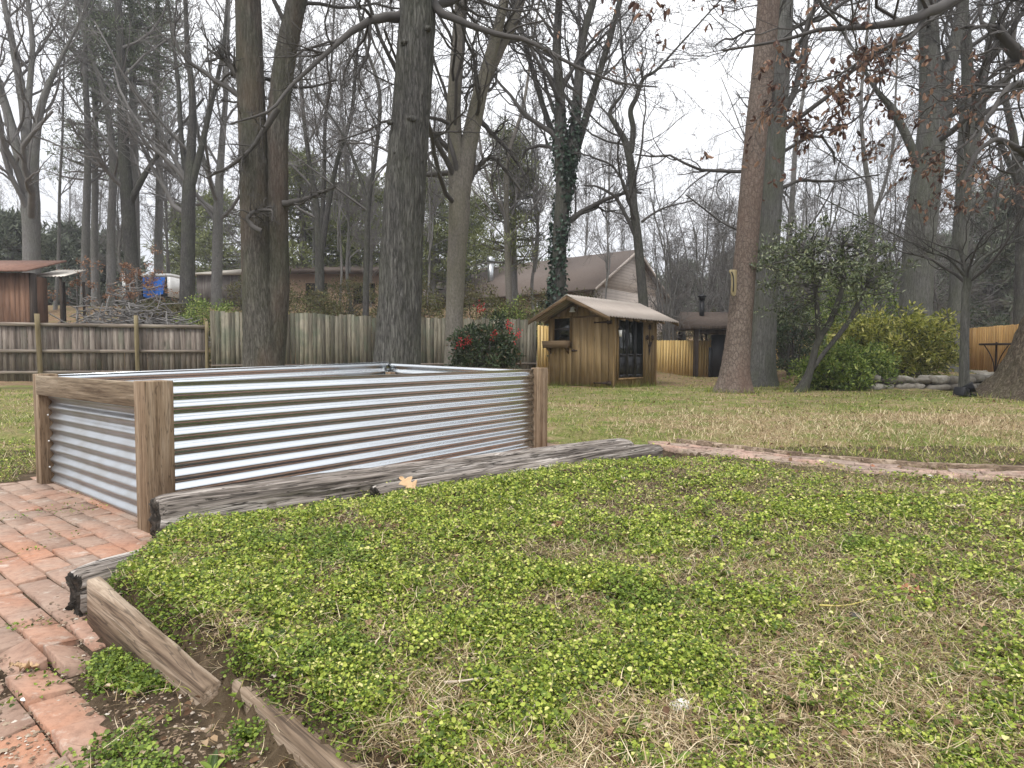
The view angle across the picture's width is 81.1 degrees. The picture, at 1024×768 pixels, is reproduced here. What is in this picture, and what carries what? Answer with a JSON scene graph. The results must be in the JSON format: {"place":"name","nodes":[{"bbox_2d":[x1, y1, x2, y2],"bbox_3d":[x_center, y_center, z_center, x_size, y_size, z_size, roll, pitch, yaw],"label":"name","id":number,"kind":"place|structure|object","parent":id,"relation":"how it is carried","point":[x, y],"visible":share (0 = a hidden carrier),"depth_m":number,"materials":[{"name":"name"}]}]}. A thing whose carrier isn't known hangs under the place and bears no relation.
{"place":"outdoors","nodes":[
{"label":"outdoors","id":0,"kind":"place"},
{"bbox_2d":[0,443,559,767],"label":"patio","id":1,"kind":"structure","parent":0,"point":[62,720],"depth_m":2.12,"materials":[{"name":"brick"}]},
{"bbox_2d":[0,491,107,767],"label":"joint weeds","id":2,"kind":"object","parent":1,"relation":"on","point":[69,748],"visible":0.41,"depth_m":1.63,"materials":[{"name":"green plant"}]},
{"bbox_2d":[65,550,153,616],"bbox_3d":[-1.362,0.717,2.240,0.133,0.203,0.499,2,3,37],"label":"railroad tie","id":3,"kind":"object","parent":1,"relation":"on","point":[76,579],"visible":0.3,"depth_m":2.07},
{"bbox_2d":[0,587,362,767],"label":"soil crumbs","id":4,"kind":"object","parent":1,"relation":"on","point":[91,712],"visible":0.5,"depth_m":1.36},
{"bbox_2d":[33,362,547,532],"bbox_3d":[-1.611,0.243,5.063,2.240,0.830,3.568,2,3,38],"label":"raised garden bed","id":5,"kind":"object","parent":1,"relation":"on","point":[134,442],"visible":0.99,"depth_m":3.87,"materials":[{"name":"metal"}]},
{"bbox_2d":[0,305,1023,767],"bbox_3d":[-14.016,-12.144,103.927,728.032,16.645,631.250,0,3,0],"label":"ground","id":6,"kind":"structure","parent":0,"point":[220,703],"depth_m":2.37,"materials":[{"name":"plant"}]},
{"bbox_2d":[0,260,66,337],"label":"rusty shed","id":7,"kind":"structure","parent":6,"relation":"on","point":[23,297],"depth_m":21.90,"materials":[{"name":"brown metal"}]},
{"bbox_2d":[0,203,71,304],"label":"pine tree","id":8,"kind":"object","parent":6,"relation":"on","point":[10,233],"visible":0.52,"depth_m":37.21,"materials":[{"name":"green plant"}]},
{"bbox_2d":[1,226,103,305],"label":"pine tree","id":9,"kind":"object","parent":6,"relation":"on","point":[53,255],"visible":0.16,"depth_m":41.76,"materials":[{"name":"green plant"}]},
{"bbox_2d":[0,0,118,273],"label":"maple tree","id":10,"kind":"object","parent":6,"relation":"on","point":[22,161],"visible":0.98,"depth_m":26.31,"materials":[{"name":"grey plant"}]},
{"bbox_2d":[36,270,85,322],"bbox_3d":[-17.614,-2.840,23.441,1.472,3.514,1.706,0,3,0],"label":"carport","id":11,"kind":"object","parent":6,"relation":"on","point":[60,274],"visible":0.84,"depth_m":23.41,"materials":[{"name":"metal"}]},
{"bbox_2d":[0,0,158,309],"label":"bare tree","id":12,"kind":"object","parent":6,"relation":"on","point":[61,155],"visible":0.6,"depth_m":28.18,"materials":[{"name":"grey plant"}]},
{"bbox_2d":[42,213,120,305],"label":"pine tree","id":13,"kind":"object","parent":6,"relation":"on","point":[76,235],"visible":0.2,"depth_m":43.74,"materials":[{"name":"green plant"}]},
{"bbox_2d":[39,0,154,305],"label":"pine tree","id":14,"kind":"object","parent":6,"relation":"on","point":[94,257],"visible":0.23,"depth_m":31.25,"materials":[{"name":"grey plant"}]},
{"bbox_2d":[0,0,199,305],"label":"gum tree","id":15,"kind":"object","parent":6,"relation":"on","point":[86,217],"visible":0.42,"depth_m":29.43,"materials":[{"name":"grey plant"}]},
{"bbox_2d":[0,314,208,380],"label":"board fence","id":16,"kind":"object","parent":6,"relation":"on","point":[61,350],"visible":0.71,"depth_m":16.53,"materials":[{"name":"wood"}]},
{"bbox_2d":[67,221,152,305],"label":"pine tree","id":17,"kind":"object","parent":6,"relation":"on","point":[100,246],"visible":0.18,"depth_m":44.70,"materials":[{"name":"green plant"}]},
{"bbox_2d":[77,142,147,301],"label":"bare tree","id":18,"kind":"object","parent":6,"relation":"on","point":[119,240],"visible":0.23,"depth_m":37.17,"materials":[{"name":"grey plant"}]},
{"bbox_2d":[8,0,219,306],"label":"gum tree","id":19,"kind":"object","parent":6,"relation":"on","point":[129,192],"visible":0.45,"depth_m":28.33,"materials":[{"name":"grey plant"}]},
{"bbox_2d":[11,0,220,305],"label":"gum tree","id":20,"kind":"object","parent":6,"relation":"on","point":[111,245],"visible":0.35,"depth_m":29.50,"materials":[{"name":"grey plant"}]},
{"bbox_2d":[48,0,188,268],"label":"pine tree","id":21,"kind":"object","parent":6,"relation":"on","point":[133,53],"visible":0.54,"depth_m":29.91,"materials":[{"name":"grey plant"}]},
{"bbox_2d":[2,274,235,349],"bbox_3d":[-11.879,-2.265,18.953,7.604,2.367,3.785,-1,3,-19],"label":"brush pile","id":22,"kind":"object","parent":6,"relation":"on","point":[126,318],"visible":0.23,"depth_m":18.55,"materials":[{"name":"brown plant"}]},
{"bbox_2d":[101,244,179,318],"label":"beech sapling","id":23,"kind":"object","parent":6,"relation":"on","point":[126,279],"visible":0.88,"depth_m":25.86,"materials":[{"name":"brown plant"}]},
{"bbox_2d":[122,274,179,306],"bbox_3d":[-18.201,-4.691,30.666,2.450,1.696,1.902,0,3,0],"label":"utility trailer","id":24,"kind":"object","parent":6,"relation":"on","point":[172,281],"visible":0.46,"depth_m":29.82,"materials":[{"name":"white paint"}]},
{"bbox_2d":[94,0,213,305],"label":"pine tree","id":25,"kind":"object","parent":6,"relation":"on","point":[158,242],"visible":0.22,"depth_m":32.44,"materials":[{"name":"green plant"}]},
{"bbox_2d":[87,576,221,706],"bbox_3d":[-1.040,0.767,1.689,0.863,0.241,0.051,2,3,39],"label":"edging board","id":26,"kind":"object","parent":6,"relation":"on","point":[115,617],"visible":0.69,"depth_m":1.65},
{"bbox_2d":[100,77,226,273],"bbox_3d":[-21.552,-12.236,37.467,5.452,15.796,6.131,1,3,19],"label":"bare tree","id":27,"kind":"object","parent":6,"relation":"on","point":[165,224],"visible":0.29,"depth_m":36.92,"materials":[{"name":"grey plant"}]},
{"bbox_2d":[68,0,273,321],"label":"hickory tree","id":28,"kind":"object","parent":6,"relation":"on","point":[187,172],"visible":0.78,"depth_m":26.35,"materials":[{"name":"grey plant"}]},
{"bbox_2d":[141,201,212,302],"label":"pine tree","id":29,"kind":"object","parent":6,"relation":"on","point":[174,231],"visible":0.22,"depth_m":50.50,"materials":[{"name":"green plant"}]},
{"bbox_2d":[102,0,271,308],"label":"hickory tree","id":30,"kind":"object","parent":6,"relation":"on","point":[215,213],"visible":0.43,"depth_m":29.43,"materials":[{"name":"grey plant"}]},
{"bbox_2d":[165,188,240,290],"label":"pine tree","id":31,"kind":"object","parent":6,"relation":"on","point":[203,238],"visible":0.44,"depth_m":48.69,"materials":[{"name":"green plant"}]},
{"bbox_2d":[171,293,237,342],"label":"scrub bush","id":32,"kind":"object","parent":6,"relation":"on","point":[207,308],"visible":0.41,"depth_m":23.47,"materials":[{"name":"green plant"}]},
{"bbox_2d":[195,269,241,306],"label":"white outbuilding","id":33,"kind":"structure","parent":6,"relation":"on","point":[204,284],"depth_m":41.73,"materials":[{"name":"metal"}]},
{"bbox_2d":[131,0,447,366],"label":"oak tree","id":34,"kind":"object","parent":6,"relation":"on","point":[265,203],"visible":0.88,"depth_m":12.26,"materials":[{"name":"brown plant"}]},
{"bbox_2d":[189,0,398,310],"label":"tree","id":35,"kind":"object","parent":6,"relation":"on","point":[321,220],"visible":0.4,"depth_m":25.45,"materials":[{"name":"grey plant"}]},
{"bbox_2d":[232,675,365,767],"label":"edging board","id":36,"kind":"object","parent":6,"relation":"on","point":[301,741],"visible":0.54,"depth_m":1.20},
{"bbox_2d":[288,285,351,357],"bbox_3d":[-7.151,-2.376,22.960,2.692,2.797,2.618,3,4,44],"label":"scrub bush","id":37,"kind":"object","parent":6,"relation":"on","point":[328,310],"visible":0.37,"depth_m":22.71,"materials":[{"name":"brown plant"}]},
{"bbox_2d":[288,145,351,274],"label":"pine tree","id":38,"kind":"object","parent":6,"relation":"on","point":[304,251],"visible":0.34,"depth_m":38.72,"materials":[{"name":"green plant"}]},
{"bbox_2d":[288,70,362,266],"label":"bare tree","id":39,"kind":"object","parent":6,"relation":"on","point":[313,239],"visible":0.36,"depth_m":38.27,"materials":[{"name":"grey plant"}]},
{"bbox_2d":[289,264,378,307],"bbox_3d":[-11.113,-5.502,41.441,7.600,5.550,8.700,0,3,0],"label":"brick bungalow","id":40,"kind":"object","parent":6,"relation":"on","point":[306,276],"visible":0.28,"depth_m":37.73,"materials":[{"name":"brown"}]},
{"bbox_2d":[297,274,377,318],"bbox_3d":[-7.657,-3.730,26.877,3.343,2.341,2.322,1,3,15],"label":"scrub bush","id":41,"kind":"object","parent":6,"relation":"on","point":[346,304],"visible":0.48,"depth_m":26.62,"materials":[{"name":"brown plant"}]},
{"bbox_2d":[289,0,386,312],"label":"bare tree","id":42,"kind":"object","parent":6,"relation":"on","point":[346,205],"visible":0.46,"depth_m":27.61,"materials":[{"name":"grey plant"}]},
{"bbox_2d":[180,0,503,331],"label":"tree","id":43,"kind":"object","parent":6,"relation":"on","point":[367,209],"visible":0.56,"depth_m":23.51,"materials":[{"name":"grey plant"}]},
{"bbox_2d":[301,44,384,301],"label":"bare tree","id":44,"kind":"object","parent":6,"relation":"on","point":[339,243],"visible":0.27,"depth_m":35.41,"materials":[{"name":"grey plant"}]},
{"bbox_2d":[339,159,382,306],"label":"bare tree","id":45,"kind":"object","parent":6,"relation":"on","point":[371,248],"visible":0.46,"depth_m":33.53,"materials":[{"name":"grey plant"}]},
{"bbox_2d":[210,311,536,368],"bbox_3d":[-3.848,-1.069,18.645,9.979,2.218,0.090,-1,3,-20],"label":"board fence","id":46,"kind":"object","parent":6,"relation":"on","point":[227,349],"visible":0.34,"depth_m":18.10,"materials":[{"name":"wood"}]},
{"bbox_2d":[324,162,427,275],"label":"pine tree","id":47,"kind":"object","parent":6,"relation":"on","point":[354,257],"visible":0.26,"depth_m":39.42,"materials":[{"name":"green plant"}]},
{"bbox_2d":[148,438,633,538],"bbox_3d":[-0.331,0.615,3.989,3.614,0.299,0.214,-2,4,-42],"label":"railroad tie","id":48,"kind":"object","parent":6,"relation":"on","point":[254,496],"visible":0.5,"depth_m":3.25,"materials":[{"name":"wood"}]},
{"bbox_2d":[279,0,587,366],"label":"forked tree","id":49,"kind":"object","parent":6,"relation":"on","point":[462,166],"visible":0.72,"depth_m":13.79,"materials":[{"name":"grey plant"}]},
{"bbox_2d":[422,165,484,304],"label":"pine tree","id":50,"kind":"object","parent":6,"relation":"on","point":[438,235],"visible":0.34,"depth_m":41.06,"materials":[{"name":"green plant"}]},
{"bbox_2d":[424,86,495,305],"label":"bare tree","id":51,"kind":"object","parent":6,"relation":"on","point":[430,237],"visible":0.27,"depth_m":35.54,"materials":[{"name":"grey plant"}]},
{"bbox_2d":[422,186,504,291],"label":"pine tree","id":52,"kind":"object","parent":6,"relation":"on","point":[473,225],"visible":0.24,"depth_m":44.94,"materials":[{"name":"green plant"}]},
{"bbox_2d":[205,0,723,364],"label":"oak tree","id":53,"kind":"object","parent":6,"relation":"on","point":[398,331],"visible":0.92,"depth_m":9.84,"materials":[{"name":"grey plant"}]},
{"bbox_2d":[437,275,521,340],"bbox_3d":[-1.301,-2.807,23.935,3.649,3.066,2.082,0,3,0],"label":"scrub bush","id":54,"kind":"object","parent":6,"relation":"on","point":[497,299],"visible":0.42,"depth_m":23.71,"materials":[{"name":"brown plant"}]},
{"bbox_2d":[444,300,525,368],"bbox_3d":[-0.562,-0.700,12.373,1.752,2.031,1.600,0,3,0],"label":"nandina bush","id":55,"kind":"object","parent":6,"relation":"on","point":[499,342],"visible":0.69,"depth_m":12.15,"materials":[{"name":"green plant"}]},
{"bbox_2d":[435,0,582,311],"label":"tree","id":56,"kind":"object","parent":6,"relation":"on","point":[505,209],"visible":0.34,"depth_m":27.54,"materials":[{"name":"grey plant"}]},
{"bbox_2d":[465,116,555,307],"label":"pine tree","id":57,"kind":"object","parent":6,"relation":"on","point":[514,239],"visible":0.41,"depth_m":29.12,"materials":[{"name":"green plant"}]},
{"bbox_2d":[0,431,1023,767],"bbox_3d":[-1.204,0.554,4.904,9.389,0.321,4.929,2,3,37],"label":"clover","id":58,"kind":"object","parent":6,"relation":"on","point":[546,669],"visible":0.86,"depth_m":1.68,"materials":[{"name":"green plant"}]},
{"bbox_2d":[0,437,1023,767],"bbox_3d":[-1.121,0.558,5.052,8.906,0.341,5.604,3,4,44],"label":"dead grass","id":59,"kind":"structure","parent":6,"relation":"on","point":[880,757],"depth_m":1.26,"materials":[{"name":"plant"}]},
{"bbox_2d":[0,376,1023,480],"bbox_3d":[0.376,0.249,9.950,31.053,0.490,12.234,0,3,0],"label":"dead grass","id":60,"kind":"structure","parent":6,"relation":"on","point":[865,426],"depth_m":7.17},
{"bbox_2d":[0,356,1023,481],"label":"lawn grass","id":61,"kind":"structure","parent":6,"relation":"on","point":[670,402],"depth_m":8.73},
{"bbox_2d":[0,443,1023,767],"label":"leaf bits","id":62,"kind":"object","parent":6,"relation":"on","point":[616,759],"visible":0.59,"depth_m":1.43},
{"bbox_2d":[1,439,1023,767],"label":"lawn grass","id":63,"kind":"structure","parent":6,"relation":"on","point":[891,693],"depth_m":1.49,"materials":[{"name":"plant"}]},
{"bbox_2d":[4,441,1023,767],"bbox_3d":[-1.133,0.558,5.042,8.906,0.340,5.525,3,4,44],"label":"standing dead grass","id":64,"kind":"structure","parent":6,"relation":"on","point":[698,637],"depth_m":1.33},
{"bbox_2d":[369,444,662,496],"bbox_3d":[0.245,0.616,4.197,2.725,0.192,0.139,-2,4,-42],"label":"railroad tie","id":65,"kind":"object","parent":6,"relation":"on","point":[640,451],"visible":0.44,"depth_m":4.03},
{"bbox_2d":[10,458,1023,767],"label":"rosette weeds","id":66,"kind":"object","parent":6,"relation":"on","point":[212,762],"visible":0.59,"depth_m":1.42,"materials":[{"name":"green plant"}]},
{"bbox_2d":[497,78,584,315],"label":"bare tree","id":67,"kind":"object","parent":6,"relation":"on","point":[535,260],"visible":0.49,"depth_m":28.14,"materials":[{"name":"grey plant"}]},
{"bbox_2d":[422,250,672,340],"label":"gable house","id":68,"kind":"structure","parent":6,"relation":"on","point":[588,276],"depth_m":39.56,"materials":[{"name":"beige"}]},
{"bbox_2d":[435,0,662,355],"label":"ivy clad tree","id":69,"kind":"object","parent":6,"relation":"on","point":[565,168],"visible":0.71,"depth_m":21.03,"materials":[{"name":"grey plant"}]},
{"bbox_2d":[114,483,1022,767],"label":"soil crumbs","id":70,"kind":"object","parent":6,"relation":"on","point":[634,667],"visible":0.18,"depth_m":1.40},
{"bbox_2d":[567,141,630,256],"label":"bare tree","id":71,"kind":"object","parent":6,"relation":"on","point":[585,252],"visible":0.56,"depth_m":54.82,"materials":[{"name":"grey plant"}]},
{"bbox_2d":[528,294,678,387],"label":"garden shed","id":72,"kind":"structure","parent":6,"relation":"on","point":[584,344],"depth_m":16.70,"materials":[{"name":"wood"}]},
{"bbox_2d":[571,317,611,386],"bbox_3d":[2.160,-0.886,16.431,1.320,1.890,0.070,2,4,42],"label":"door","id":73,"kind":"structure","parent":72,"relation":"in","point":[590,350],"depth_m":16.44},
{"bbox_2d":[616,318,644,379],"bbox_3d":[3.305,-0.983,16.588,0.038,1.730,1.420,2,4,42],"label":"glass door","id":74,"kind":"structure","parent":72,"relation":"in","point":[631,345],"depth_m":16.59,"materials":[{"name":"black glass"}]},
{"bbox_2d":[568,106,664,298],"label":"bare tree","id":75,"kind":"object","parent":6,"relation":"on","point":[604,150],"visible":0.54,"depth_m":34.16,"materials":[{"name":"grey plant"}]},
{"bbox_2d":[517,0,751,306],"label":"crooked tree","id":76,"kind":"object","parent":6,"relation":"on","point":[633,220],"visible":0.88,"depth_m":20.53,"materials":[{"name":"grey plant"}]},
{"bbox_2d":[615,148,711,340],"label":"tree","id":77,"kind":"object","parent":6,"relation":"on","point":[666,327],"visible":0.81,"depth_m":24.50,"materials":[{"name":"grey plant"}]},
{"bbox_2d":[613,96,741,340],"bbox_3d":[8.057,-6.537,28.674,8.229,12.237,6.165,-2,3,-36],"label":"tree","id":78,"kind":"object","parent":6,"relation":"on","point":[692,235],"visible":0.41,"depth_m":27.88,"materials":[{"name":"grey plant"}]},
{"bbox_2d":[685,184,736,310],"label":"bare tree","id":79,"kind":"object","parent":6,"relation":"on","point":[730,238],"visible":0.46,"depth_m":27.84,"materials":[{"name":"grey plant"}]},
{"bbox_2d":[674,294,785,376],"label":"garden pavilion","id":80,"kind":"structure","parent":6,"relation":"on","point":[714,324],"depth_m":24.51,"materials":[{"name":"brown"}]},
{"bbox_2d":[656,340,807,376],"bbox_3d":[9.002,-1.080,25.478,9.767,1.682,0.042,-1,3,-23],"label":"board fence","id":81,"kind":"object","parent":6,"relation":"on","point":[677,355],"visible":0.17,"depth_m":24.61,"materials":[{"name":"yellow wood"}]},
{"bbox_2d":[656,140,821,340],"bbox_3d":[9.034,-4.978,25.201,6.799,9.541,4.231,2,3,34],"label":"tree","id":82,"kind":"object","parent":6,"relation":"on","point":[697,268],"visible":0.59,"depth_m":25.41,"materials":[{"name":"grey plant"}]},
{"bbox_2d":[712,0,779,393],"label":"pine tree","id":83,"kind":"object","parent":6,"relation":"on","point":[734,373],"visible":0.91,"depth_m":13.84,"materials":[{"name":"brown plant"}]},
{"bbox_2d":[527,0,1023,400],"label":"oak tree","id":84,"kind":"object","parent":6,"relation":"on","point":[1005,379],"visible":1,"depth_m":9.01,"materials":[{"name":"brown plant"}]},
{"bbox_2d":[680,0,904,364],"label":"slender tree","id":85,"kind":"object","parent":6,"relation":"on","point":[792,209],"visible":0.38,"depth_m":25.42,"materials":[{"name":"grey plant"}]},
{"bbox_2d":[776,299,825,374],"bbox_3d":[9.167,-1.540,19.456,2.272,2.520,2.020,0,3,0],"label":"evergreen shrub","id":86,"kind":"object","parent":6,"relation":"on","point":[791,349],"visible":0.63,"depth_m":19.32,"materials":[{"name":"green plant"}]},
{"bbox_2d":[601,0,1023,386],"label":"oak tree","id":87,"kind":"object","parent":6,"relation":"on","point":[763,367],"visible":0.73,"depth_m":16.79,"materials":[{"name":"grey plant"}]},
{"bbox_2d":[730,71,901,357],"bbox_3d":[11.293,-5.763,23.269,5.361,10.641,7.156,-1,3,-28],"label":"tree","id":88,"kind":"object","parent":6,"relation":"on","point":[805,201],"visible":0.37,"depth_m":22.59,"materials":[{"name":"grey plant"}]},
{"bbox_2d":[750,211,920,392],"bbox_3d":[7.543,-1.986,14.509,5.992,4.593,3.324,-1,3,-28],"label":"holly tree","id":89,"kind":"object","parent":6,"relation":"on","point":[808,261],"visible":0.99,"depth_m":14.20,"materials":[{"name":"green plant"}]},
{"bbox_2d":[781,335,907,389],"bbox_3d":[8.484,-0.486,15.319,2.999,1.561,2.209,-1,3,-21],"label":"azalea bush","id":90,"kind":"object","parent":6,"relation":"on","point":[832,370],"visible":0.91,"depth_m":14.84,"materials":[{"name":"green plant"}]},
{"bbox_2d":[799,269,899,350],"bbox_3d":[12.381,-2.447,21.910,4.299,4.000,3.053,0,3,0],"label":"evergreen shrub","id":91,"kind":"object","parent":6,"relation":"on","point":[844,309],"visible":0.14,"depth_m":21.67,"materials":[{"name":"green plant"}]},
{"bbox_2d":[676,439,1023,471],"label":"path kerb","id":92,"kind":"structure","parent":6,"relation":"on","point":[991,467],"depth_m":4.78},
{"bbox_2d":[780,117,957,332],"bbox_3d":[14.343,-5.744,24.336,7.101,10.559,5.320,2,3,30],"label":"tree","id":93,"kind":"object","parent":6,"relation":"on","point":[904,213],"visible":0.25,"depth_m":24.24,"materials":[{"name":"grey plant"}]},
{"bbox_2d":[811,299,970,375],"bbox_3d":[10.598,-1.240,16.979,4.245,2.219,3.190,0,3,0],"label":"azalea bush","id":94,"kind":"object","parent":6,"relation":"on","point":[920,346],"visible":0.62,"depth_m":16.21,"materials":[{"name":"green plant"}]},
{"bbox_2d":[811,117,987,331],"bbox_3d":[15.460,-5.757,24.244,5.316,10.550,7.095,-1,3,-23],"label":"tree","id":95,"kind":"object","parent":6,"relation":"on","point":[895,251],"visible":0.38,"depth_m":23.51,"materials":[{"name":"grey plant"}]},
{"bbox_2d":[786,0,1015,336],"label":"slender tree","id":96,"kind":"object","parent":6,"relation":"on","point":[862,128],"visible":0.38,"depth_m":27.48,"materials":[{"name":"grey plant"}]},
{"bbox_2d":[791,60,1023,386],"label":"dogwood tree","id":97,"kind":"object","parent":6,"relation":"on","point":[966,272],"visible":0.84,"depth_m":14.34,"materials":[{"name":"grey plant"}]},
{"bbox_2d":[807,0,1023,372],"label":"oak tree","id":98,"kind":"object","parent":6,"relation":"on","point":[917,285],"visible":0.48,"depth_m":18.44,"materials":[{"name":"grey plant"}]},
{"bbox_2d":[863,370,993,390],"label":"stone wall","id":99,"kind":"structure","parent":6,"relation":"on","point":[942,382],"depth_m":15.04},
{"bbox_2d":[859,0,1023,324],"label":"slender tree","id":100,"kind":"object","parent":6,"relation":"on","point":[1018,307],"visible":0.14,"depth_m":23.60,"materials":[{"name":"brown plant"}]},
{"bbox_2d":[879,148,1014,366],"bbox_3d":[19.680,-5.353,26.167,6.786,9.522,4.223,2,3,37],"label":"tree","id":101,"kind":"object","parent":6,"relation":"on","point":[935,284],"visible":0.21,"depth_m":26.08,"materials":[{"name":"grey plant"}]},
{"bbox_2d":[886,0,1023,371],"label":"slim tree","id":102,"kind":"object","parent":6,"relation":"on","point":[955,291],"visible":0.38,"depth_m":20.05,"materials":[{"name":"grey plant"}]},
{"bbox_2d":[933,176,1012,325],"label":"pine tree","id":103,"kind":"object","parent":6,"relation":"on","point":[983,264],"visible":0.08,"depth_m":35.53,"materials":[{"name":"green plant"}]},
{"bbox_2d":[940,167,1014,327],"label":"pine tree","id":104,"kind":"object","parent":6,"relation":"on","point":[1011,272],"visible":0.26,"depth_m":32.76,"materials":[{"name":"green plant"}]},
{"bbox_2d":[938,324,1018,371],"bbox_3d":[17.599,-1.224,21.817,0.039,1.813,7.392,0,3,9],"label":"board fence","id":105,"kind":"object","parent":6,"relation":"on","point":[980,359],"visible":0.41,"depth_m":22.19,"materials":[{"name":"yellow wood"}]},
{"bbox_2d":[0,0,1023,296],"label":"sky","id":106,"kind":"structure","parent":0,"point":[685,82],"materials":[{"name":"white"}]},
{"bbox_2d":[634,441,1023,481],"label":"path","id":107,"kind":"structure","parent":0,"point":[687,448],"depth_m":4.77,"materials":[{"name":"brick"}]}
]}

